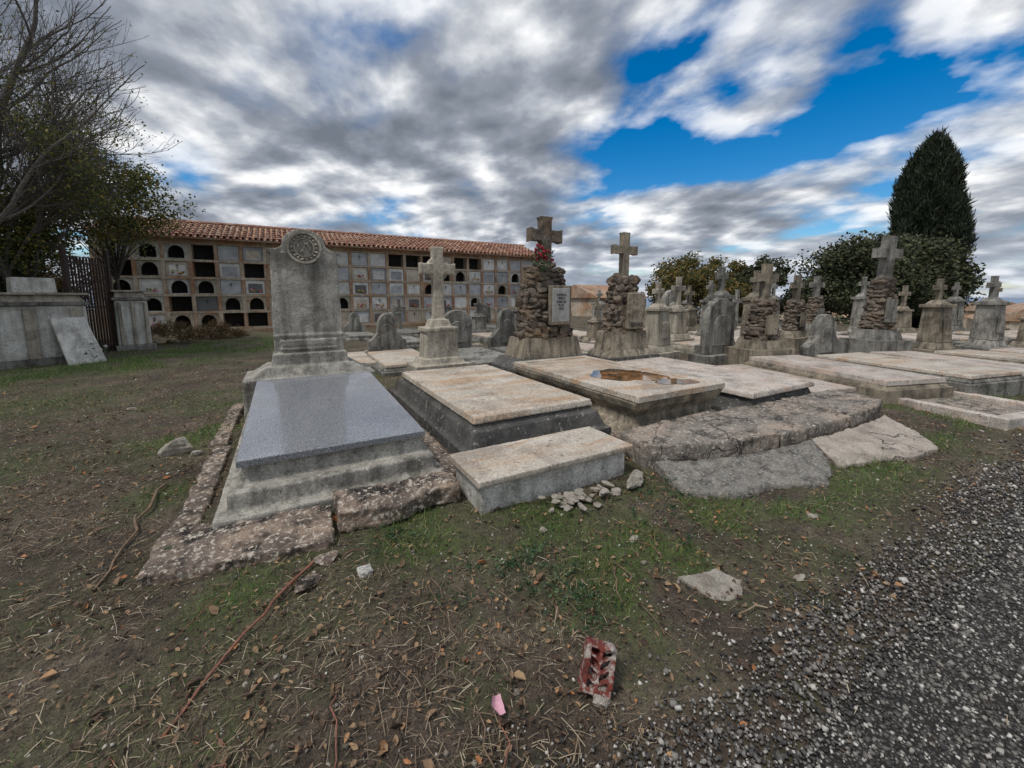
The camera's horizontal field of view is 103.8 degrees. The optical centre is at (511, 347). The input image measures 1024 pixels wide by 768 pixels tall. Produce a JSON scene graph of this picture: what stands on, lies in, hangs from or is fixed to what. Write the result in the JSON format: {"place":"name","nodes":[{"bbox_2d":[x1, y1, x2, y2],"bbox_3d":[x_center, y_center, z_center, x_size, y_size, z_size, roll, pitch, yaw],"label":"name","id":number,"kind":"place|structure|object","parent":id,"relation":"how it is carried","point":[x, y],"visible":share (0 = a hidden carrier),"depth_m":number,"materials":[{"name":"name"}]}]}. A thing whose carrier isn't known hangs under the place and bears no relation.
{"place":"outdoors","nodes":[
{"label":"outdoors","id":0,"kind":"place"},
{"bbox_2d":[0,296,1023,767],"bbox_3d":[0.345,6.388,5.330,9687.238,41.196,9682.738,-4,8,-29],"label":"ground","id":1,"kind":"structure","parent":0,"point":[146,674],"depth_m":2.10,"materials":[{"name":"soil"}]},
{"bbox_2d":[0,267,60,292],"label":"green shrub","id":2,"kind":"object","parent":1,"relation":"on","point":[3,287],"visible":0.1,"depth_m":10.21,"materials":[{"name":"green plant"}]},
{"bbox_2d":[0,167,97,287],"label":"leafy tree","id":3,"kind":"object","parent":1,"relation":"on","point":[46,237],"visible":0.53,"depth_m":10.43,"materials":[{"name":"green plant"}]},
{"bbox_2d":[0,277,106,370],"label":"marble tomb pier","id":4,"kind":"structure","parent":1,"relation":"on","point":[42,321],"depth_m":9.18,"materials":[{"name":"grey stone"}]},
{"bbox_2d":[15,251,123,320],"bbox_3d":[-15.205,-1.710,12.515,4.121,4.007,3.554,-1,7,-12],"label":"rusty shrub","id":5,"kind":"object","parent":1,"relation":"on","point":[57,276],"visible":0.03,"depth_m":12.76,"materials":[{"name":"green plant"}]},
{"bbox_2d":[0,0,149,284],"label":"bare tree","id":6,"kind":"object","parent":1,"relation":"on","point":[41,226],"visible":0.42,"depth_m":10.05,"materials":[{"name":"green plant"}]},
{"bbox_2d":[58,244,118,352],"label":"iron gate","id":7,"kind":"structure","parent":1,"relation":"on","point":[66,271],"depth_m":10.96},
{"bbox_2d":[0,0,181,226],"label":"bare tree","id":8,"kind":"object","parent":1,"relation":"on","point":[17,68],"visible":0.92,"depth_m":9.09,"materials":[{"name":"brown plant"}]},
{"bbox_2d":[8,146,205,289],"bbox_3d":[-12.241,-2.918,12.606,4.416,6.383,3.610,-4,8,-29],"label":"leafy tree","id":9,"kind":"object","parent":1,"relation":"on","point":[117,262],"visible":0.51,"depth_m":12.37,"materials":[{"name":"green plant"}]},
{"bbox_2d":[92,483,167,591],"bbox_3d":[-2.571,1.208,2.749,0.061,0.046,1.413,-4,8,-29],"label":"dry branch","id":10,"kind":"object","parent":1,"relation":"on","point":[132,535],"visible":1,"depth_m":2.64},
{"bbox_2d":[103,290,156,350],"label":"marble pier","id":11,"kind":"structure","parent":1,"relation":"on","point":[132,322],"depth_m":11.80,"materials":[{"name":"grey stone"}]},
{"bbox_2d":[157,437,193,456],"bbox_3d":[-3.353,1.013,4.008,0.288,0.230,0.140,-7,10,-44],"label":"loose rock","id":12,"kind":"object","parent":1,"relation":"on","point":[179,446],"visible":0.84,"depth_m":3.97,"materials":[{"name":"stone"}]},
{"bbox_2d":[150,319,212,343],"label":"dry bush","id":13,"kind":"object","parent":1,"relation":"on","point":[175,326],"visible":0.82,"depth_m":13.47,"materials":[{"name":"brown plant"}]},
{"bbox_2d":[171,445,231,527],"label":"grave kerb","id":14,"kind":"structure","parent":1,"relation":"on","point":[201,493],"depth_m":3.21,"materials":[{"name":"stone"}]},
{"bbox_2d":[188,317,250,339],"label":"dry bush","id":15,"kind":"object","parent":1,"relation":"on","point":[221,328],"visible":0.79,"depth_m":15.39,"materials":[{"name":"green plant"}]},
{"bbox_2d":[208,402,243,448],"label":"grave kerb","id":16,"kind":"structure","parent":1,"relation":"on","point":[235,413],"depth_m":4.77,"materials":[{"name":"stone"}]},
{"bbox_2d":[136,505,334,587],"bbox_3d":[-1.669,1.281,2.537,1.055,0.258,0.494,-2,7,-17],"label":"broken kerb stone","id":17,"kind":"object","parent":1,"relation":"on","point":[206,548],"visible":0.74,"depth_m":2.45,"materials":[{"name":"stone"}]},
{"bbox_2d":[160,561,313,739],"bbox_3d":[-1.222,1.328,1.909,0.038,0.076,0.929,1,7,8],"label":"red cane stick","id":18,"kind":"object","parent":1,"relation":"on","point":[241,636],"visible":0.98,"depth_m":1.80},
{"bbox_2d":[242,229,374,419],"bbox_3d":[-2.906,-0.324,5.735,1.629,2.625,0.870,-4,8,-29],"label":"tall headstone","id":19,"kind":"object","parent":1,"relation":"on","point":[307,324],"visible":0.68,"depth_m":5.55,"materials":[{"name":"grey stone"}]},
{"bbox_2d":[294,573,322,593],"bbox_3d":[-1.112,1.287,2.193,0.091,0.062,0.155,4,8,30],"label":"loose rock","id":20,"kind":"object","parent":1,"relation":"on","point":[305,583],"visible":0.97,"depth_m":2.17,"materials":[{"name":"stone"}]},
{"bbox_2d":[87,229,534,336],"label":"walls","id":21,"kind":"structure","parent":1,"relation":"on","point":[240,245],"depth_m":18.71,"materials":[{"name":"paint"}]},
{"bbox_2d":[80,217,535,255],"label":"roof tiles","id":22,"kind":"object","parent":21,"relation":"on","point":[520,250],"visible":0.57,"depth_m":21.58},
{"bbox_2d":[112,215,524,245],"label":"ridge tiles","id":23,"kind":"object","parent":22,"relation":"on","point":[207,222],"visible":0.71,"depth_m":21.42,"materials":[{"name":"ceramic"}]},
{"bbox_2d":[85,218,534,257],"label":"roof deck","id":24,"kind":"structure","parent":21,"relation":"on","point":[259,230],"depth_m":19.47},
{"bbox_2d":[104,241,532,327],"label":"niche fronts","id":25,"kind":"object","parent":21,"relation":"attached to","point":[176,268],"visible":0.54,"depth_m":18.84,"materials":[{"name":"stone"}]},
{"bbox_2d":[313,550,338,565],"bbox_3d":[-1.094,1.247,2.376,0.077,0.064,0.140,6,10,42],"label":"loose rock","id":26,"kind":"object","parent":1,"relation":"on","point":[325,559],"visible":0.96,"depth_m":2.36,"materials":[{"name":"stone"}]},
{"bbox_2d":[212,371,443,528],"bbox_3d":[-1.965,0.859,4.254,1.611,0.688,2.988,-4,8,-29],"label":"polished granite tomb","id":27,"kind":"object","parent":1,"relation":"on","point":[308,442],"visible":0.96,"depth_m":3.28,"materials":[{"name":"grey stone"}]},
{"bbox_2d":[329,695,337,767],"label":"twig","id":28,"kind":"object","parent":1,"relation":"on","point":[330,707],"visible":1,"depth_m":1.45,"materials":[{"name":"wood"}]},
{"bbox_2d":[342,312,374,341],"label":"scrolled grave","id":29,"kind":"object","parent":1,"relation":"on","point":[354,328],"visible":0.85,"depth_m":16.23,"materials":[{"name":"grey stone"}]},
{"bbox_2d":[347,351,375,369],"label":"grave slab","id":30,"kind":"structure","parent":1,"relation":"on","point":[362,357],"depth_m":9.21,"materials":[{"name":"grey stone"}]},
{"bbox_2d":[357,563,372,578],"bbox_3d":[-0.835,1.274,2.285,0.075,0.041,0.082,14,9,42],"label":"marble chip","id":31,"kind":"object","parent":1,"relation":"on","point":[365,571],"visible":0.98,"depth_m":2.27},
{"bbox_2d":[364,313,418,376],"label":"scrolled grave","id":32,"kind":"object","parent":1,"relation":"on","point":[389,352],"visible":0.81,"depth_m":9.90,"materials":[{"name":"grey stone"}]},
{"bbox_2d":[332,467,460,532],"bbox_3d":[-0.813,1.104,2.953,0.912,0.200,0.394,-4,8,-29],"label":"broken kerb stone","id":33,"kind":"object","parent":1,"relation":"on","point":[359,508],"visible":0.98,"depth_m":2.84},
{"bbox_2d":[362,524,432,554],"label":"weed plant","id":34,"kind":"object","parent":1,"relation":"on","point":[397,532],"visible":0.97,"depth_m":2.59,"materials":[{"name":"green plant"}]},
{"bbox_2d":[386,304,419,350],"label":"cross grave","id":35,"kind":"object","parent":1,"relation":"on","point":[413,342],"visible":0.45,"depth_m":12.56,"materials":[{"name":"grey stone"}]},
{"bbox_2d":[395,299,419,336],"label":"cross grave","id":36,"kind":"object","parent":1,"relation":"on","point":[402,332],"visible":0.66,"depth_m":17.23,"materials":[{"name":"grey stone"}]},
{"bbox_2d":[419,427,455,475],"bbox_3d":[-1.242,0.999,4.888,0.204,0.231,3.172,-4,8,-29],"label":"stone strip","id":37,"kind":"object","parent":1,"relation":"on","point":[436,449],"visible":0.16,"depth_m":3.94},
{"bbox_2d":[406,247,471,370],"bbox_3d":[-1.283,-0.442,6.985,1.009,2.546,0.628,-4,8,-29],"label":"white cross headstone","id":38,"kind":"object","parent":1,"relation":"on","point":[438,347],"visible":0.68,"depth_m":6.85,"materials":[{"name":"stone"}]},
{"bbox_2d":[432,559,505,610],"bbox_3d":[-0.227,1.281,2.207,0.403,0.089,0.363,0,7,-3],"label":"weed plant","id":39,"kind":"object","parent":1,"relation":"on","point":[476,566],"visible":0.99,"depth_m":2.15,"materials":[{"name":"green plant"}]},
{"bbox_2d":[445,310,503,365],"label":"round topped grave","id":40,"kind":"object","parent":1,"relation":"on","point":[467,350],"visible":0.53,"depth_m":10.36,"materials":[{"name":"grey stone"}]},
{"bbox_2d":[470,298,492,343],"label":"grave with pedestal cross","id":41,"kind":"object","parent":1,"relation":"on","point":[481,333],"visible":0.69,"depth_m":15.16,"materials":[{"name":"grey stone"}]},
{"bbox_2d":[476,304,495,330],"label":"round topped grave","id":42,"kind":"object","parent":1,"relation":"on","point":[485,309],"visible":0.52,"depth_m":19.72,"materials":[{"name":"grey stone"}]},
{"bbox_2d":[492,694,505,714],"bbox_3d":[-0.056,1.371,1.539,0.060,0.027,0.065,29,9,-29],"label":"pink petal","id":43,"kind":"object","parent":1,"relation":"on","point":[498,705],"visible":1,"depth_m":1.55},
{"bbox_2d":[484,309,515,353],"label":"scrolled grave","id":44,"kind":"object","parent":1,"relation":"on","point":[500,335],"visible":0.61,"depth_m":11.00,"materials":[{"name":"grey stone"}]},
{"bbox_2d":[390,364,610,453],"bbox_3d":[-0.403,0.755,5.390,1.751,0.571,3.111,-4,8,-29],"label":"cream slab tomb","id":45,"kind":"object","parent":1,"relation":"on","point":[453,410],"visible":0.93,"depth_m":4.46,"materials":[{"name":"stone"}]},
{"bbox_2d":[0,359,1022,767],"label":"stone chips","id":46,"kind":"object","parent":1,"relation":"on","point":[346,745],"visible":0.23,"depth_m":2.11,"materials":[{"name":"stone"}]},
{"bbox_2d":[0,358,1023,767],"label":"fallen leaves","id":47,"kind":"object","parent":1,"relation":"on","point":[382,746],"visible":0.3,"depth_m":1.98,"materials":[{"name":"plant"}]},
{"bbox_2d":[0,370,1023,767],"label":"dry grass litter","id":48,"kind":"object","parent":1,"relation":"on","point":[344,704],"visible":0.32,"depth_m":1.79,"materials":[{"name":"plant"}]},
{"bbox_2d":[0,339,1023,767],"bbox_3d":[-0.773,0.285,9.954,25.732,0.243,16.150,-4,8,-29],"label":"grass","id":49,"kind":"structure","parent":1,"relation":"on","point":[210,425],"depth_m":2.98,"materials":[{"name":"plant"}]},
{"bbox_2d":[491,536,574,595],"bbox_3d":[0.127,1.266,2.307,0.452,0.107,0.426,-4,8,-29],"label":"weed plant","id":50,"kind":"object","parent":1,"relation":"on","point":[514,562],"visible":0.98,"depth_m":2.35,"materials":[{"name":"green plant"}]},
{"bbox_2d":[489,216,587,375],"bbox_3d":[0.581,-0.765,7.305,1.750,3.100,1.000,-4,8,-29],"label":"stone pile cross monument","id":51,"kind":"object","parent":1,"relation":"on","point":[544,329],"visible":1,"depth_m":7.01,"materials":[{"name":"stone"}]},
{"bbox_2d":[449,426,632,514],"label":"marble step block","id":52,"kind":"structure","parent":1,"relation":"on","point":[493,477],"depth_m":3.27,"materials":[{"name":"stone"}]},
{"bbox_2d":[537,580,602,633],"bbox_3d":[0.310,1.306,2.032,0.306,0.109,0.354,3,8,22],"label":"weed plant","id":53,"kind":"object","parent":1,"relation":"on","point":[587,606],"visible":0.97,"depth_m":2.04,"materials":[{"name":"green plant"}]},
{"bbox_2d":[545,558,623,632],"bbox_3d":[0.357,1.292,2.140,0.356,0.104,0.538,-4,8,-29],"label":"weed plant","id":54,"kind":"object","parent":1,"relation":"on","point":[575,590],"visible":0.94,"depth_m":2.13,"materials":[{"name":"green plant"}]},
{"bbox_2d":[538,469,642,512],"bbox_3d":[0.731,1.155,3.208,1.061,0.108,0.346,-4,8,-29],"label":"rubble pile","id":55,"kind":"object","parent":1,"relation":"on","point":[571,498],"visible":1,"depth_m":3.13,"materials":[{"name":"stone"}]},
{"bbox_2d":[585,290,605,331],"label":"pillar cross grave","id":56,"kind":"object","parent":1,"relation":"on","point":[599,294],"visible":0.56,"depth_m":17.51,"materials":[{"name":"grey stone"}]},
{"bbox_2d":[578,636,616,699],"bbox_3d":[0.359,1.323,1.662,0.136,0.196,0.121,13,-21,7],"label":"hollow brick fragment","id":57,"kind":"object","parent":1,"relation":"on","point":[597,667],"visible":0.95,"depth_m":1.64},
{"bbox_2d":[592,684,610,709],"bbox_3d":[0.366,1.396,1.632,0.072,0.064,0.131,2,7,16],"label":"loose rock","id":58,"kind":"object","parent":1,"relation":"on","point":[600,701],"visible":0.51,"depth_m":1.59,"materials":[{"name":"stone"}]},
{"bbox_2d":[571,284,648,316],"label":"stone house","id":59,"kind":"structure","parent":1,"relation":"on","point":[583,297],"depth_m":32.79,"materials":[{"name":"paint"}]},
{"bbox_2d":[513,355,724,433],"bbox_3d":[1.334,0.657,5.863,1.730,0.649,2.909,-4,8,-29],"label":"moulded stone tomb","id":60,"kind":"object","parent":1,"relation":"on","point":[623,396],"visible":0.65,"depth_m":4.97,"materials":[{"name":"beige stone"}]},
{"bbox_2d":[578,299,672,347],"bbox_3d":[3.163,-0.413,11.553,1.260,1.900,2.820,-5,9,-29],"label":"grave with pedestal cross","id":61,"kind":"object","parent":1,"relation":"on","point":[594,325],"visible":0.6,"depth_m":12.34,"materials":[{"name":"beige stone"}]},
{"bbox_2d":[621,470,692,499],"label":"weed plant","id":62,"kind":"object","parent":1,"relation":"on","point":[679,492],"visible":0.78,"depth_m":3.27,"materials":[{"name":"green plant"}]},
{"bbox_2d":[628,504,696,551],"bbox_3d":[1.113,1.210,2.823,0.419,0.100,0.552,-4,8,-29],"label":"weed plant","id":63,"kind":"object","parent":1,"relation":"on","point":[664,521],"visible":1,"depth_m":2.82,"materials":[{"name":"green plant"}]},
{"bbox_2d":[645,283,680,359],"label":"pillar cross grave","id":64,"kind":"object","parent":1,"relation":"on","point":[658,330],"visible":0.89,"depth_m":9.38,"materials":[{"name":"stone"}]},
{"bbox_2d":[669,277,699,353],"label":"grave with pedestal cross","id":65,"kind":"object","parent":1,"relation":"on","point":[682,341],"visible":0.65,"depth_m":11.84,"materials":[{"name":"stone"}]},
{"bbox_2d":[645,250,727,315],"bbox_3d":[10.653,-3.631,24.790,4.768,4.788,4.602,3,8,25],"label":"autumn tree","id":66,"kind":"object","parent":1,"relation":"on","point":[698,279],"visible":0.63,"depth_m":24.17,"materials":[{"name":"green plant"}]},
{"bbox_2d":[661,290,736,341],"bbox_3d":[5.936,-0.706,12.695,1.260,2.202,2.760,-6,10,-29],"label":"round topped grave","id":67,"kind":"object","parent":1,"relation":"on","point":[668,298],"visible":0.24,"depth_m":13.37,"materials":[{"name":"grey stone"}]},
{"bbox_2d":[621,411,779,467],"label":"curved stone kerb","id":68,"kind":"structure","parent":1,"relation":"on","point":[702,435],"depth_m":3.91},
{"bbox_2d":[677,568,742,600],"bbox_3d":[1.120,1.335,2.250,0.358,0.039,0.213,4,19,-1],"label":"pale stone slab","id":69,"kind":"object","parent":1,"relation":"on","point":[716,583],"depth_m":2.24,"materials":[{"name":"stone"}]},
{"bbox_2d":[688,298,735,365],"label":"round topped grave","id":70,"kind":"object","parent":1,"relation":"on","point":[718,325],"visible":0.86,"depth_m":8.85,"materials":[{"name":"grey stone"}]},
{"bbox_2d":[684,285,739,335],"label":"grave with pedestal cross","id":71,"kind":"object","parent":1,"relation":"on","point":[692,327],"visible":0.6,"depth_m":15.36,"materials":[{"name":"beige stone"}]},
{"bbox_2d":[694,267,735,352],"bbox_3d":[5.275,-0.667,10.194,0.960,2.700,0.700,-5,8,-29],"label":"pillar cross grave","id":72,"kind":"object","parent":1,"relation":"on","point":[722,276],"visible":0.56,"depth_m":10.03,"materials":[{"name":"grey stone"}]},
{"bbox_2d":[691,281,738,339],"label":"pillar cross grave","id":73,"kind":"object","parent":1,"relation":"on","point":[710,287],"visible":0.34,"depth_m":13.48,"materials":[{"name":"grey stone"}]},
{"bbox_2d":[617,357,814,410],"bbox_3d":[3.022,0.626,6.699,1.691,0.503,2.960,-4,8,-29],"label":"dark tomb","id":74,"kind":"object","parent":1,"relation":"on","point":[744,388],"visible":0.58,"depth_m":5.80,"materials":[{"name":"stone"}]},
{"bbox_2d":[702,277,752,317],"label":"green shrub","id":75,"kind":"object","parent":1,"relation":"on","point":[731,288],"visible":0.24,"depth_m":24.37,"materials":[{"name":"green plant"}]},
{"bbox_2d":[707,254,751,304],"bbox_3d":[17.402,-4.741,31.881,5.225,5.210,4.557,-4,8,-29],"label":"tree","id":76,"kind":"object","parent":1,"relation":"on","point":[734,266],"visible":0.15,"depth_m":30.93,"materials":[{"name":"green plant"}]},
{"bbox_2d":[732,290,742,328],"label":"cross grave","id":77,"kind":"object","parent":1,"relation":"on","point":[736,301],"visible":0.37,"depth_m":18.54,"materials":[{"name":"grey stone"}]},
{"bbox_2d":[654,440,832,499],"bbox_3d":[2.310,1.162,3.639,1.999,0.269,0.679,-2,7,-17],"label":"concrete apron","id":78,"kind":"object","parent":1,"relation":"on","point":[806,463],"visible":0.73,"depth_m":3.53,"materials":[{"name":"concrete"}]},
{"bbox_2d":[735,271,760,342],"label":"pillar cross grave","id":79,"kind":"object","parent":1,"relation":"on","point":[747,302],"visible":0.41,"depth_m":10.63,"materials":[{"name":"beige stone"}]},
{"bbox_2d":[728,254,793,292],"bbox_3d":[16.216,-3.790,26.560,3.501,4.674,3.579,-7,10,-44],"label":"tree","id":80,"kind":"object","parent":1,"relation":"on","point":[748,273],"visible":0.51,"depth_m":26.07,"materials":[{"name":"green plant"}]},
{"bbox_2d":[712,400,850,448],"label":"curved stone kerb","id":81,"kind":"structure","parent":1,"relation":"on","point":[793,423],"depth_m":4.55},
{"bbox_2d":[719,364,860,394],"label":"grave slab","id":82,"kind":"structure","parent":1,"relation":"on","point":[820,386],"depth_m":6.70,"materials":[{"name":"grey stone"}]},
{"bbox_2d":[778,275,809,353],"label":"rockwork cross grave","id":83,"kind":"object","parent":1,"relation":"on","point":[794,333],"visible":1,"depth_m":11.47,"materials":[{"name":"beige stone"}]},
{"bbox_2d":[771,282,846,335],"bbox_3d":[11.199,-1.282,15.560,1.260,2.600,2.860,-4,8,-29],"label":"pillar cross grave","id":84,"kind":"object","parent":1,"relation":"on","point":[774,287],"visible":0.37,"depth_m":16.31,"materials":[{"name":"grey stone"}]},
{"bbox_2d":[780,275,852,317],"bbox_3d":[18.929,-2.960,25.656,4.261,3.275,3.825,1,7,5],"label":"green shrub","id":85,"kind":"object","parent":1,"relation":"on","point":[806,291],"visible":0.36,"depth_m":24.72,"materials":[{"name":"green plant"}]},
{"bbox_2d":[805,276,848,338],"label":"rockwork cross grave","id":86,"kind":"object","parent":1,"relation":"on","point":[814,306],"visible":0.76,"depth_m":14.03,"materials":[{"name":"grey stone"}]},
{"bbox_2d":[780,389,882,427],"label":"curved stone kerb","id":87,"kind":"structure","parent":1,"relation":"on","point":[859,409],"depth_m":5.15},
{"bbox_2d":[724,264,953,404],"bbox_3d":[5.746,-0.303,7.508,1.410,2.650,3.285,-1,8,-14],"label":"rockwork cross grave","id":88,"kind":"object","parent":1,"relation":"on","point":[761,344],"visible":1,"depth_m":7.51,"materials":[{"name":"beige stone"}]},
{"bbox_2d":[812,415,938,468],"bbox_3d":[3.935,1.073,4.290,2.104,0.280,0.678,-4,8,-29],"label":"mortar apron","id":89,"kind":"object","parent":1,"relation":"on","point":[870,438],"visible":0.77,"depth_m":4.17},
{"bbox_2d":[786,230,966,320],"bbox_3d":[22.638,-4.022,25.700,8.415,6.515,7.915,0,7,1],"label":"evergreen oak","id":90,"kind":"object","parent":1,"relation":"on","point":[845,265],"visible":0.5,"depth_m":24.11,"materials":[{"name":"green plant"}]},
{"bbox_2d":[841,277,963,346],"bbox_3d":[12.942,-1.076,13.512,1.360,2.700,2.860,-3,7,-14],"label":"pillar cross grave","id":91,"kind":"object","parent":1,"relation":"on","point":[859,301],"visible":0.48,"depth_m":14.40,"materials":[{"name":"grey stone"}]},
{"bbox_2d":[799,314,1023,396],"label":"scrolled grave","id":92,"kind":"object","parent":1,"relation":"on","point":[822,341],"visible":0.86,"depth_m":7.16,"materials":[{"name":"grey stone"}]},
{"bbox_2d":[869,230,989,317],"bbox_3d":[26.681,-4.483,27.345,7.510,7.108,7.362,1,7,4],"label":"evergreen oak","id":93,"kind":"object","parent":1,"relation":"on","point":[947,248],"visible":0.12,"depth_m":24.70,"materials":[{"name":"green plant"}]},
{"bbox_2d":[893,286,968,342],"bbox_3d":[14.864,-0.959,13.984,1.360,2.400,2.820,-2,8,-14],"label":"grave with pedestal cross","id":94,"kind":"object","parent":1,"relation":"on","point":[903,320],"visible":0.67,"depth_m":14.87,"materials":[{"name":"beige stone"}]},
{"bbox_2d":[839,236,1023,375],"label":"rockwork cross grave","id":95,"kind":"object","parent":1,"relation":"on","point":[875,331],"visible":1,"depth_m":9.18,"materials":[{"name":"grey stone"}]},
{"bbox_2d":[885,127,979,327],"bbox_3d":[30.994,-8.018,29.819,5.581,15.662,5.541,-4,8,-29],"label":"cypress tree","id":96,"kind":"object","parent":1,"relation":"on","point":[930,196],"visible":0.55,"depth_m":28.09,"materials":[{"name":"green plant"}]},
{"bbox_2d":[898,391,1023,430],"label":"framed plot","id":97,"kind":"object","parent":1,"relation":"on","point":[1005,414],"visible":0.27,"depth_m":5.56,"materials":[{"name":"stone"}]},
{"bbox_2d":[911,279,1023,363],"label":"pillar cross grave","id":98,"kind":"object","parent":1,"relation":"on","point":[934,334],"visible":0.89,"depth_m":9.68,"materials":[{"name":"beige stone"}]},
{"bbox_2d":[944,282,1016,344],"bbox_3d":[17.156,-1.075,14.358,1.360,2.500,2.860,-3,9,-14],"label":"pillar cross grave","id":99,"kind":"object","parent":1,"relation":"on","point":[958,328],"visible":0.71,"depth_m":15.17,"materials":[{"name":"grey stone"}]},
{"bbox_2d":[955,276,1023,353],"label":"pillar cross grave","id":100,"kind":"object","parent":1,"relation":"on","point":[987,331],"visible":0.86,"depth_m":10.14,"materials":[{"name":"grey stone"}]},
{"bbox_2d":[963,300,1015,328],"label":"distant house","id":101,"kind":"structure","parent":1,"relation":"on","point":[969,310],"depth_m":52.36,"materials":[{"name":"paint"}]},
{"bbox_2d":[964,303,1023,329],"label":"distant house","id":102,"kind":"structure","parent":1,"relation":"on","point":[1014,312],"depth_m":40.85,"materials":[{"name":"paint"}]},
{"bbox_2d":[1007,317,1023,347],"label":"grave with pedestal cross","id":103,"kind":"object","parent":1,"relation":"on","point":[1018,342],"visible":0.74,"depth_m":10.78,"materials":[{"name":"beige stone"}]},
{"bbox_2d":[0,0,1023,297],"label":"sky","id":104,"kind":"structure","parent":0,"point":[746,130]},
{"bbox_2d":[586,232,659,361],"bbox_3d":[2.219,-0.785,8.067,1.350,2.950,0.800,-4,8,-29],"label":"stone pile cross monument","id":105,"kind":"object","parent":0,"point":[622,336],"visible":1,"depth_m":7.84,"materials":[{"name":"stone"}]},
{"bbox_2d":[298,430,1023,767],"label":"gravel path","id":106,"kind":"structure","parent":0,"point":[836,759],"depth_m":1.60,"materials":[{"name":"gravel"}]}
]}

